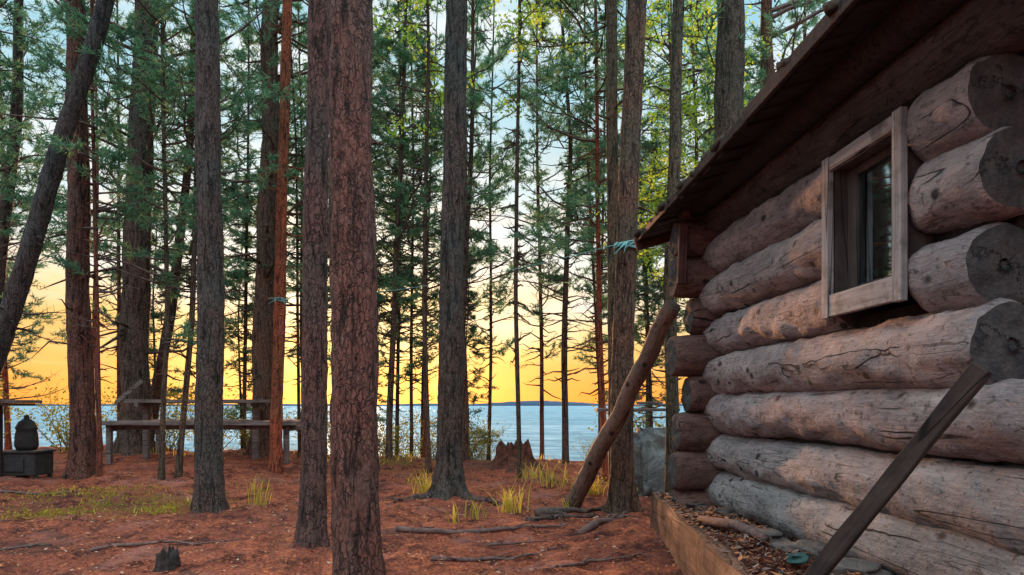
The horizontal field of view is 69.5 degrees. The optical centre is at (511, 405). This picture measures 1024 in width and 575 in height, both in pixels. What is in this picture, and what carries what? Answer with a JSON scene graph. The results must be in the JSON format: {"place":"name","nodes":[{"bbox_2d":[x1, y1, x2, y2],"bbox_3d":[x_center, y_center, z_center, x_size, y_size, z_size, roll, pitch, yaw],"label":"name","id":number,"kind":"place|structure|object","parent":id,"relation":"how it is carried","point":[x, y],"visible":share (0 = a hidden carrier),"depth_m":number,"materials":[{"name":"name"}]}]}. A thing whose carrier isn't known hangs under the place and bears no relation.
{"place":"outdoors","nodes":[
{"label":"outdoors","id":0,"kind":"place"},
{"bbox_2d":[0,444,682,574],"bbox_3d":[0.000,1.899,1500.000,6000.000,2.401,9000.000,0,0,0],"label":"ground","id":1,"kind":"structure","parent":0,"point":[260,559],"depth_m":5.90,"materials":[{"name":"soil"}]},
{"bbox_2d":[0,400,41,476],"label":"wooden table","id":2,"kind":"object","parent":1,"relation":"on","point":[17,403],"visible":0.86,"depth_m":8.48,"materials":[{"name":"grey wood"}]},
{"bbox_2d":[2,415,55,477],"bbox_3d":[-5.720,0.506,8.700,0.460,0.785,0.400,0,0,0],"label":"iron stove","id":3,"kind":"object","parent":1,"relation":"on","point":[26,457],"visible":0.84,"depth_m":8.59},
{"bbox_2d":[0,0,65,290],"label":"young pine tree","id":4,"kind":"object","parent":1,"relation":"on","point":[25,125],"visible":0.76,"depth_m":9.87,"materials":[{"name":"green plant"}]},
{"bbox_2d":[0,40,66,449],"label":"young pine tree","id":5,"kind":"object","parent":1,"relation":"on","point":[7,417],"visible":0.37,"depth_m":12.59,"materials":[{"name":"green plant"}]},
{"bbox_2d":[0,115,67,412],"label":"spruce tree","id":6,"kind":"object","parent":1,"relation":"on","point":[25,341],"visible":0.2,"depth_m":13.43,"materials":[{"name":"plant"}]},
{"bbox_2d":[0,490,86,494],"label":"fallen branch","id":7,"kind":"object","parent":1,"relation":"on","point":[12,492],"visible":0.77,"depth_m":7.50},
{"bbox_2d":[0,0,91,343],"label":"pine tree","id":8,"kind":"object","parent":1,"relation":"on","point":[9,195],"visible":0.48,"depth_m":10.54,"materials":[{"name":"green plant"}]},
{"bbox_2d":[0,0,114,375],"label":"pine tree","id":9,"kind":"object","parent":1,"relation":"on","point":[21,277],"visible":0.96,"depth_m":7.93,"materials":[{"name":"brown plant"}]},
{"bbox_2d":[4,375,116,451],"bbox_3d":[-7.611,0.183,12.600,1.742,1.487,1.616,0,0,-9],"label":"shrub","id":10,"kind":"object","parent":1,"relation":"on","point":[46,419],"visible":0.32,"depth_m":12.50,"materials":[{"name":"green plant"}]},
{"bbox_2d":[45,0,102,479],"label":"pine tree","id":11,"kind":"object","parent":1,"relation":"on","point":[81,462],"visible":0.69,"depth_m":8.60,"materials":[{"name":"brown plant"}]},
{"bbox_2d":[40,394,120,456],"bbox_3d":[-6.672,0.316,11.600,1.226,1.187,1.162,0,0,-10],"label":"shrub","id":12,"kind":"object","parent":1,"relation":"on","point":[66,415],"visible":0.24,"depth_m":11.38,"materials":[{"name":"green plant"}]},
{"bbox_2d":[0,0,163,476],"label":"young pine tree","id":13,"kind":"object","parent":1,"relation":"on","point":[115,157],"visible":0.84,"depth_m":8.46,"materials":[{"name":"green plant"}]},
{"bbox_2d":[22,0,151,449],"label":"young pine tree","id":14,"kind":"object","parent":1,"relation":"on","point":[98,207],"visible":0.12,"depth_m":12.82,"materials":[{"name":"green plant"}]},
{"bbox_2d":[46,0,193,435],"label":"young pine tree","id":15,"kind":"object","parent":1,"relation":"on","point":[117,277],"visible":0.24,"depth_m":12.36,"materials":[{"name":"green plant"}]},
{"bbox_2d":[101,190,195,417],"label":"spruce tree","id":16,"kind":"object","parent":1,"relation":"on","point":[153,316],"visible":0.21,"depth_m":13.05,"materials":[{"name":"plant"}]},
{"bbox_2d":[0,0,303,455],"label":"pine tree","id":17,"kind":"object","parent":1,"relation":"on","point":[134,352],"visible":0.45,"depth_m":11.52,"materials":[{"name":"green plant"}]},
{"bbox_2d":[54,0,272,480],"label":"young pine tree","id":18,"kind":"object","parent":1,"relation":"on","point":[165,258],"visible":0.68,"depth_m":8.62,"materials":[{"name":"green plant"}]},
{"bbox_2d":[90,538,241,551],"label":"fallen branch","id":19,"kind":"object","parent":1,"relation":"on","point":[98,548],"visible":1,"depth_m":5.20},
{"bbox_2d":[152,545,180,571],"bbox_3d":[-2.103,0.973,4.490,0.344,0.240,0.317,0,0,0],"label":"tree stump","id":20,"kind":"object","parent":1,"relation":"on","point":[168,560],"visible":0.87,"depth_m":4.46,"materials":[{"name":"grey wood"}]},
{"bbox_2d":[106,370,228,450],"bbox_3d":[-5.956,0.138,13.009,1.635,1.583,1.549,0,0,22],"label":"shrub","id":21,"kind":"object","parent":1,"relation":"on","point":[173,445],"visible":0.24,"depth_m":13.08,"materials":[{"name":"green plant"}]},
{"bbox_2d":[119,0,254,438],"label":"pine tree","id":22,"kind":"object","parent":1,"relation":"on","point":[156,385],"visible":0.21,"depth_m":12.23,"materials":[{"name":"green plant"}]},
{"bbox_2d":[115,2,261,373],"bbox_3d":[-5.191,-3.412,12.253,1.735,8.911,2.199,0,0,26],"label":"young pine tree","id":23,"kind":"object","parent":1,"relation":"on","point":[185,247],"visible":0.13,"depth_m":12.07,"materials":[{"name":"green plant"}]},
{"bbox_2d":[101,379,300,464],"bbox_3d":[-4.300,0.223,10.845,2.750,1.182,1.650,0,0,0],"label":"picnic table","id":24,"kind":"object","parent":1,"relation":"on","point":[146,425],"visible":0.72,"depth_m":10.24,"materials":[{"name":"grey wood"}]},
{"bbox_2d":[190,0,230,513],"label":"pine tree","id":25,"kind":"object","parent":1,"relation":"on","point":[209,494],"visible":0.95,"depth_m":6.80,"materials":[{"name":"brown plant"}]},
{"bbox_2d":[123,0,297,477],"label":"young pine tree","id":26,"kind":"object","parent":1,"relation":"on","point":[234,214],"visible":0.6,"depth_m":8.91,"materials":[{"name":"green plant"}]},
{"bbox_2d":[169,383,252,448],"bbox_3d":[-5.224,0.268,12.822,1.595,1.392,1.636,0,0,-44],"label":"shrub","id":27,"kind":"object","parent":1,"relation":"on","point":[191,410],"visible":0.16,"depth_m":12.81,"materials":[{"name":"green plant"}]},
{"bbox_2d":[175,2,299,448],"bbox_3d":[-4.597,-3.450,12.702,2.438,8.910,2.328,0,0,0],"label":"young pine tree","id":28,"kind":"object","parent":1,"relation":"on","point":[245,315],"visible":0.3,"depth_m":12.62,"materials":[{"name":"green plant"}]},
{"bbox_2d":[223,209,255,448],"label":"spruce tree","id":29,"kind":"object","parent":1,"relation":"on","point":[238,360],"visible":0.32,"depth_m":13.37,"materials":[{"name":"plant"}]},
{"bbox_2d":[223,406,288,448],"bbox_3d":[-4.393,0.356,12.599,1.161,0.991,1.077,0,0,-1],"label":"shrub","id":30,"kind":"object","parent":1,"relation":"on","point":[245,436],"visible":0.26,"depth_m":12.45,"materials":[{"name":"green plant"}]},
{"bbox_2d":[189,49,328,365],"bbox_3d":[-4.137,-3.378,13.297,3.076,8.910,2.634,0,0,-21],"label":"young pine tree","id":31,"kind":"object","parent":1,"relation":"on","point":[252,198],"visible":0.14,"depth_m":12.91,"materials":[{"name":"green plant"}]},
{"bbox_2d":[226,2,329,384],"bbox_3d":[-3.688,-3.405,12.898,2.448,8.910,2.117,-1,0,0],"label":"young pine tree","id":32,"kind":"object","parent":1,"relation":"on","point":[302,39],"visible":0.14,"depth_m":12.86,"materials":[{"name":"green plant"}]},
{"bbox_2d":[126,0,430,457],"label":"pine tree","id":33,"kind":"object","parent":1,"relation":"on","point":[262,335],"visible":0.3,"depth_m":11.37,"materials":[{"name":"green plant"}]},
{"bbox_2d":[239,6,330,456],"bbox_3d":[-3.483,-3.383,12.069,1.857,8.907,1.979,0,0,-43],"label":"young pine tree","id":34,"kind":"object","parent":1,"relation":"on","point":[292,275],"visible":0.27,"depth_m":11.85,"materials":[{"name":"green plant"}]},
{"bbox_2d":[266,0,304,473],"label":"pine tree","id":35,"kind":"object","parent":1,"relation":"on","point":[276,463],"visible":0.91,"depth_m":9.94,"materials":[{"name":"brown plant"}]},
{"bbox_2d":[282,245,612,298],"bbox_3d":[-1.060,-1.435,8.440,5.018,0.176,0.006,0,0,36],"label":"clothes line","id":36,"kind":"object","parent":35,"relation":"attached to","point":[478,276],"visible":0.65,"depth_m":7.79,"materials":[{"name":"teal fabric"}]},
{"bbox_2d":[1,443,605,523],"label":"grass","id":37,"kind":"structure","parent":1,"relation":"on","point":[507,502],"depth_m":7.52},
{"bbox_2d":[0,474,608,519],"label":"moss","id":38,"kind":"object","parent":1,"relation":"on","point":[157,510],"visible":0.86,"depth_m":7.00,"materials":[{"name":"green plant"}]},
{"bbox_2d":[293,0,330,548],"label":"pine tree","id":39,"kind":"object","parent":1,"relation":"on","point":[311,531],"visible":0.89,"depth_m":5.13,"materials":[{"name":"brown plant"}]},
{"bbox_2d":[0,448,675,574],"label":"fallen leaves","id":40,"kind":"object","parent":1,"relation":"on","point":[248,522],"depth_m":5.76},
{"bbox_2d":[287,68,403,394],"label":"young pine tree","id":41,"kind":"object","parent":1,"relation":"on","point":[378,244],"visible":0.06,"depth_m":12.57,"materials":[{"name":"green plant"}]},
{"bbox_2d":[287,0,407,366],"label":"young pine tree","id":42,"kind":"object","parent":1,"relation":"on","point":[300,100],"visible":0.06,"depth_m":12.52,"materials":[{"name":"green plant"}]},
{"bbox_2d":[287,26,418,332],"bbox_3d":[-2.701,-3.318,12.582,2.382,8.910,2.476,2,0,0],"label":"young pine tree","id":43,"kind":"object","parent":1,"relation":"on","point":[373,150],"visible":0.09,"depth_m":12.31,"materials":[{"name":"green plant"}]},
{"bbox_2d":[327,0,385,574],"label":"pine tree","id":44,"kind":"object","parent":1,"relation":"on","point":[354,466],"visible":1,"depth_m":3.90,"materials":[{"name":"brown plant"}]},
{"bbox_2d":[287,32,438,364],"bbox_3d":[-2.511,-3.294,12.276,2.539,8.909,2.319,0,0,-33],"label":"young pine tree","id":45,"kind":"object","parent":1,"relation":"on","point":[401,238],"visible":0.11,"depth_m":12.20,"materials":[{"name":"green plant"}]},
{"bbox_2d":[327,289,400,451],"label":"spruce tree","id":46,"kind":"object","parent":1,"relation":"on","point":[382,400],"visible":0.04,"depth_m":13.39,"materials":[{"name":"plant"}]},
{"bbox_2d":[328,0,445,459],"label":"young pine tree","id":47,"kind":"object","parent":1,"relation":"on","point":[394,275],"visible":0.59,"depth_m":11.33,"materials":[{"name":"green plant"}]},
{"bbox_2d":[377,404,419,456],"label":"shrub","id":48,"kind":"object","parent":1,"relation":"on","point":[382,445],"visible":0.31,"depth_m":12.77,"materials":[{"name":"green plant"}]},
{"bbox_2d":[379,423,434,457],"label":"shrub","id":49,"kind":"object","parent":1,"relation":"on","point":[406,452],"visible":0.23,"depth_m":12.84,"materials":[{"name":"green plant"}]},
{"bbox_2d":[385,492,433,502],"bbox_3d":[-0.972,0.958,7.683,0.734,0.109,0.156,0,0,-41],"label":"tree root","id":50,"kind":"object","parent":1,"relation":"on","point":[421,496],"visible":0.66,"depth_m":7.68,"materials":[{"name":"brown wood"}]},
{"bbox_2d":[372,0,479,454],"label":"young pine tree","id":51,"kind":"object","parent":1,"relation":"on","point":[397,368],"visible":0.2,"depth_m":12.93,"materials":[{"name":"green plant"}]},
{"bbox_2d":[371,9,481,456],"bbox_3d":[-1.723,-3.158,12.678,2.496,8.910,3.077,0,0,-42],"label":"young pine tree","id":52,"kind":"object","parent":1,"relation":"on","point":[410,364],"visible":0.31,"depth_m":12.51,"materials":[{"name":"green plant"}]},
{"bbox_2d":[372,0,483,472],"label":"pine tree","id":53,"kind":"object","parent":1,"relation":"on","point":[425,250],"visible":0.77,"depth_m":10.58,"materials":[{"name":"green plant"}]},
{"bbox_2d":[375,1,489,457],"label":"young pine tree","id":54,"kind":"object","parent":1,"relation":"on","point":[435,295],"visible":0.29,"depth_m":12.18,"materials":[{"name":"green plant"}]},
{"bbox_2d":[397,412,472,459],"bbox_3d":[-1.383,0.615,12.550,1.160,1.012,1.190,0,0,-28],"label":"shrub","id":55,"kind":"object","parent":1,"relation":"on","point":[433,450],"visible":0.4,"depth_m":12.46,"materials":[{"name":"green plant"}]},
{"bbox_2d":[377,0,504,456],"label":"young pine tree","id":56,"kind":"object","parent":1,"relation":"on","point":[437,235],"visible":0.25,"depth_m":12.89,"materials":[{"name":"green plant"}]},
{"bbox_2d":[424,0,475,500],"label":"pine tree","id":57,"kind":"object","parent":1,"relation":"on","point":[448,480],"visible":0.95,"depth_m":7.79,"materials":[{"name":"brown plant"}]},
{"bbox_2d":[406,0,521,387],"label":"young pine tree","id":58,"kind":"object","parent":1,"relation":"on","point":[478,53],"visible":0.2,"depth_m":12.93,"materials":[{"name":"green plant"}]},
{"bbox_2d":[421,405,507,459],"bbox_3d":[-0.743,0.532,12.296,1.306,1.115,1.212,0,0,15],"label":"shrub","id":59,"kind":"object","parent":1,"relation":"on","point":[483,421],"visible":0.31,"depth_m":12.26,"materials":[{"name":"green plant"}]},
{"bbox_2d":[403,0,526,460],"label":"young pine tree","id":60,"kind":"object","parent":1,"relation":"on","point":[473,93],"visible":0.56,"depth_m":11.19,"materials":[{"name":"green plant"}]},
{"bbox_2d":[430,264,510,454],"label":"spruce tree","id":61,"kind":"object","parent":1,"relation":"on","point":[478,341],"visible":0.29,"depth_m":12.89,"materials":[{"name":"plant"}]},
{"bbox_2d":[456,494,504,506],"bbox_3d":[-0.248,0.965,7.671,0.869,0.154,0.344,0,0,43],"label":"tree root","id":62,"kind":"object","parent":1,"relation":"on","point":[481,499],"visible":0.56,"depth_m":7.64,"materials":[{"name":"brown wood"}]},
{"bbox_2d":[469,422,502,459],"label":"shrub","id":63,"kind":"object","parent":1,"relation":"on","point":[471,456],"visible":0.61,"depth_m":11.58,"materials":[{"name":"green plant"}]},
{"bbox_2d":[432,0,559,459],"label":"young pine tree","id":64,"kind":"object","parent":1,"relation":"on","point":[482,38],"visible":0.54,"depth_m":12.62,"materials":[{"name":"green plant"}]},
{"bbox_2d":[431,546,563,561],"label":"fallen branch","id":65,"kind":"object","parent":1,"relation":"on","point":[458,559],"visible":1,"depth_m":4.79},
{"bbox_2d":[483,439,542,472],"bbox_3d":[0.044,0.698,10.594,0.920,0.446,0.876,0,0,-40],"label":"tree stump","id":66,"kind":"object","parent":1,"relation":"on","point":[506,456],"visible":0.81,"depth_m":10.44,"materials":[{"name":"brown wood"}]},
{"bbox_2d":[436,0,594,477],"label":"pine tree","id":67,"kind":"object","parent":1,"relation":"on","point":[520,22],"visible":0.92,"depth_m":9.58,"materials":[{"name":"green plant"}]},
{"bbox_2d":[487,536,546,546],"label":"fallen branch","id":68,"kind":"object","parent":1,"relation":"on","point":[499,544],"visible":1,"depth_m":5.22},
{"bbox_2d":[469,0,594,459],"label":"young pine tree","id":69,"kind":"object","parent":1,"relation":"on","point":[538,260],"visible":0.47,"depth_m":12.19,"materials":[{"name":"green plant"}]},
{"bbox_2d":[486,0,643,463],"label":"young pine tree","id":70,"kind":"object","parent":1,"relation":"on","point":[564,276],"visible":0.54,"depth_m":11.52,"materials":[{"name":"green plant"}]},
{"bbox_2d":[534,506,602,515],"bbox_3d":[0.572,0.991,6.952,0.325,0.132,0.958,0,0,42],"label":"tree root","id":71,"kind":"object","parent":1,"relation":"on","point":[549,511],"visible":0.73,"depth_m":6.85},
{"bbox_2d":[526,510,612,520],"bbox_3d":[0.632,0.984,6.523,0.349,0.134,1.202,0,0,44],"label":"tree root","id":72,"kind":"object","parent":1,"relation":"on","point":[556,516],"visible":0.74,"depth_m":6.26,"materials":[{"name":"brown wood"}]},
{"bbox_2d":[512,0,660,468],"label":"young pine tree","id":73,"kind":"object","parent":1,"relation":"on","point":[592,232],"visible":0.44,"depth_m":10.77,"materials":[{"name":"green plant"}]},
{"bbox_2d":[483,0,714,480],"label":"young pine tree","id":74,"kind":"object","parent":1,"relation":"on","point":[597,153],"visible":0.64,"depth_m":9.47,"materials":[{"name":"green plant"}]},
{"bbox_2d":[549,552,653,568],"bbox_3d":[0.530,0.954,4.532,0.770,0.069,0.288,0,0,-27],"label":"tree root","id":75,"kind":"object","parent":1,"relation":"on","point":[588,560],"visible":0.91,"depth_m":4.61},
{"bbox_2d":[584,0,625,486],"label":"pine tree","id":76,"kind":"object","parent":1,"relation":"on","point":[611,95],"visible":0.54,"depth_m":7.75,"materials":[{"name":"brown plant"}]},
{"bbox_2d":[560,1,654,433],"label":"young pine tree","id":77,"kind":"object","parent":1,"relation":"on","point":[601,16],"visible":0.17,"depth_m":12.58,"materials":[{"name":"green plant"}]},
{"bbox_2d":[576,511,639,534],"bbox_3d":[0.803,0.959,6.184,0.239,0.144,1.504,0,0,27],"label":"tree root","id":78,"kind":"object","parent":1,"relation":"on","point":[591,525],"visible":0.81,"depth_m":5.76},
{"bbox_2d":[561,0,665,371],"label":"young pine tree","id":79,"kind":"object","parent":1,"relation":"on","point":[583,173],"visible":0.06,"depth_m":12.84,"materials":[{"name":"green plant"}]},
{"bbox_2d":[564,300,680,507],"bbox_3d":[0.935,0.117,6.639,0.195,2.533,0.187,0,44,-22],"label":"leaning log","id":80,"kind":"object","parent":1,"relation":"on","point":[636,378],"visible":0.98,"depth_m":6.44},
{"bbox_2d":[600,0,656,515],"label":"pine tree","id":81,"kind":"object","parent":1,"relation":"on","point":[622,494],"visible":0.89,"depth_m":7.01,"materials":[{"name":"brown plant"}]},
{"bbox_2d":[613,240,635,254],"bbox_3d":[1.092,-1.491,7.066,0.287,0.161,0.318,0,0,0],"label":"rope knot","id":82,"kind":"object","parent":81,"relation":"attached to","point":[625,243],"visible":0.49,"depth_m":6.98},
{"bbox_2d":[588,389,679,430],"bbox_3d":[2.132,0.405,12.442,1.740,1.519,1.785,0,0,-12],"label":"shrub","id":83,"kind":"object","parent":1,"relation":"on","point":[659,425],"visible":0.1,"depth_m":12.55,"materials":[{"name":"green plant"}]},
{"bbox_2d":[594,402,679,410],"bbox_3d":[1.450,0.510,8.600,0.950,1.105,0.300,0,0,0],"label":"wooden shelf","id":84,"kind":"object","parent":1,"relation":"on","point":[635,409],"visible":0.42,"depth_m":8.45,"materials":[{"name":"grey wood"}]},
{"bbox_2d":[573,0,708,427],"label":"young pine tree","id":85,"kind":"object","parent":1,"relation":"on","point":[620,59],"visible":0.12,"depth_m":12.49,"materials":[{"name":"green plant"}]},
{"bbox_2d":[605,127,685,432],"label":"spruce tree","id":86,"kind":"object","parent":1,"relation":"on","point":[647,302],"visible":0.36,"depth_m":11.58,"materials":[{"name":"plant"}]},
{"bbox_2d":[633,427,665,496],"bbox_3d":[1.741,0.754,8.764,0.818,1.003,0.689,0,0,-6],"label":"tarp pile","id":87,"kind":"object","parent":1,"relation":"on","point":[649,453],"visible":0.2,"depth_m":8.46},
{"bbox_2d":[647,0,690,496],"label":"pine tree","id":88,"kind":"object","parent":1,"relation":"on","point":[673,179],"visible":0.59,"depth_m":7.45,"materials":[{"name":"brown plant"}]},
{"bbox_2d":[638,0,713,378],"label":"birch tree","id":89,"kind":"object","parent":1,"relation":"on","point":[666,78],"visible":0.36,"depth_m":8.64,"materials":[{"name":"green plant"}]},
{"bbox_2d":[590,0,774,379],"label":"birch tree","id":90,"kind":"object","parent":1,"relation":"on","point":[660,150],"visible":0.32,"depth_m":8.97,"materials":[{"name":"green plant"}]},
{"bbox_2d":[637,0,758,324],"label":"young pine tree","id":91,"kind":"object","parent":1,"relation":"on","point":[703,27],"visible":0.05,"depth_m":12.55,"materials":[{"name":"green plant"}]},
{"bbox_2d":[650,492,750,574],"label":"retaining beam","id":92,"kind":"structure","parent":1,"relation":"on","point":[691,549],"depth_m":4.09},
{"bbox_2d":[603,0,801,334],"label":"birch tree","id":93,"kind":"object","parent":1,"relation":"on","point":[699,20],"visible":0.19,"depth_m":10.18,"materials":[{"name":"green plant"}]},
{"bbox_2d":[580,0,830,147],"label":"pine tree","id":94,"kind":"object","parent":1,"relation":"on","point":[768,16],"visible":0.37,"depth_m":8.49,"materials":[{"name":"green plant"}]},
{"bbox_2d":[700,0,752,140],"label":"pine tree","id":95,"kind":"object","parent":1,"relation":"on","point":[730,63],"visible":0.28,"depth_m":7.87,"materials":[{"name":"brown plant"}]},
{"bbox_2d":[664,497,813,574],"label":"terrace","id":96,"kind":"structure","parent":1,"relation":"on","point":[793,568],"depth_m":3.47,"materials":[{"name":"soil"}]},
{"bbox_2d":[768,539,846,559],"bbox_3d":[1.376,0.698,3.458,0.150,0.122,0.401,0,0,-29],"label":"foundation stone","id":97,"kind":"object","parent":96,"relation":"on","point":[813,548],"visible":0.34,"depth_m":3.44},
{"bbox_2d":[829,558,895,574],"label":"foundation stone","id":98,"kind":"object","parent":96,"relation":"on","point":[854,565],"visible":0.66,"depth_m":3.00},
{"bbox_2d":[699,0,779,142],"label":"young pine tree","id":99,"kind":"object","parent":1,"relation":"on","point":[747,78],"visible":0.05,"depth_m":10.87,"materials":[{"name":"green plant"}]},
{"bbox_2d":[750,0,821,100],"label":"young pine tree","id":100,"kind":"object","parent":1,"relation":"on","point":[791,14],"visible":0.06,"depth_m":12.07,"materials":[{"name":"green plant"}]},
{"bbox_2d":[633,0,1023,574],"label":"log cabin","id":101,"kind":"object","parent":1,"relation":"on","point":[836,221],"visible":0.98,"depth_m":3.10,"materials":[{"name":"brown wood"}]},
{"bbox_2d":[822,106,935,319],"bbox_3d":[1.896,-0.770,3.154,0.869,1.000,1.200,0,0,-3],"label":"window","id":102,"kind":"structure","parent":101,"relation":"in","point":[869,238],"depth_m":3.19,"materials":[{"name":"brown wood"}]},
{"bbox_2d":[803,362,992,574],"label":"wooden brace","id":103,"kind":"object","parent":1,"relation":"on","point":[967,386],"visible":1,"depth_m":2.45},
{"bbox_2d":[3,406,684,460],"bbox_3d":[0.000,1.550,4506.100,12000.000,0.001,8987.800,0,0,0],"label":"water","id":104,"kind":"structure","parent":0,"point":[581,419],"depth_m":59.47,"materials":[{"name":"liquid"}]},
{"bbox_2d":[35,400,682,405],"bbox_3d":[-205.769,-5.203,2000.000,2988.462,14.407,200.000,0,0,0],"label":"hill","id":105,"kind":"structure","parent":0,"point":[537,403],"depth_m":1900.00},
{"bbox_2d":[0,0,829,404],"label":"sky","id":106,"kind":"structure","parent":0,"point":[52,358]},
{"bbox_2d":[655,492,869,574],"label":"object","id":107,"kind":"structure","parent":0,"point":[686,510],"depth_m":3.67,"materials":[{"name":"grey stone"}]},
{"bbox_2d":[696,515,769,542],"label":"fallen branch","id":108,"kind":"object","parent":107,"relation":"on","point":[731,524],"visible":0.92,"depth_m":3.94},
{"bbox_2d":[751,526,790,542],"bbox_3d":[1.347,0.707,3.970,0.144,0.094,0.416,0,0,-6],"label":"rock","id":109,"kind":"object","parent":107,"relation":"on","point":[774,534],"visible":0.37,"depth_m":3.84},
{"bbox_2d":[785,552,809,564],"bbox_3d":[1.267,0.681,3.278,0.104,0.051,0.088,0,0,26],"label":"rag","id":110,"kind":"object","parent":107,"relation":"on","point":[798,558],"visible":1,"depth_m":3.25,"materials":[{"name":"teal fabric"}]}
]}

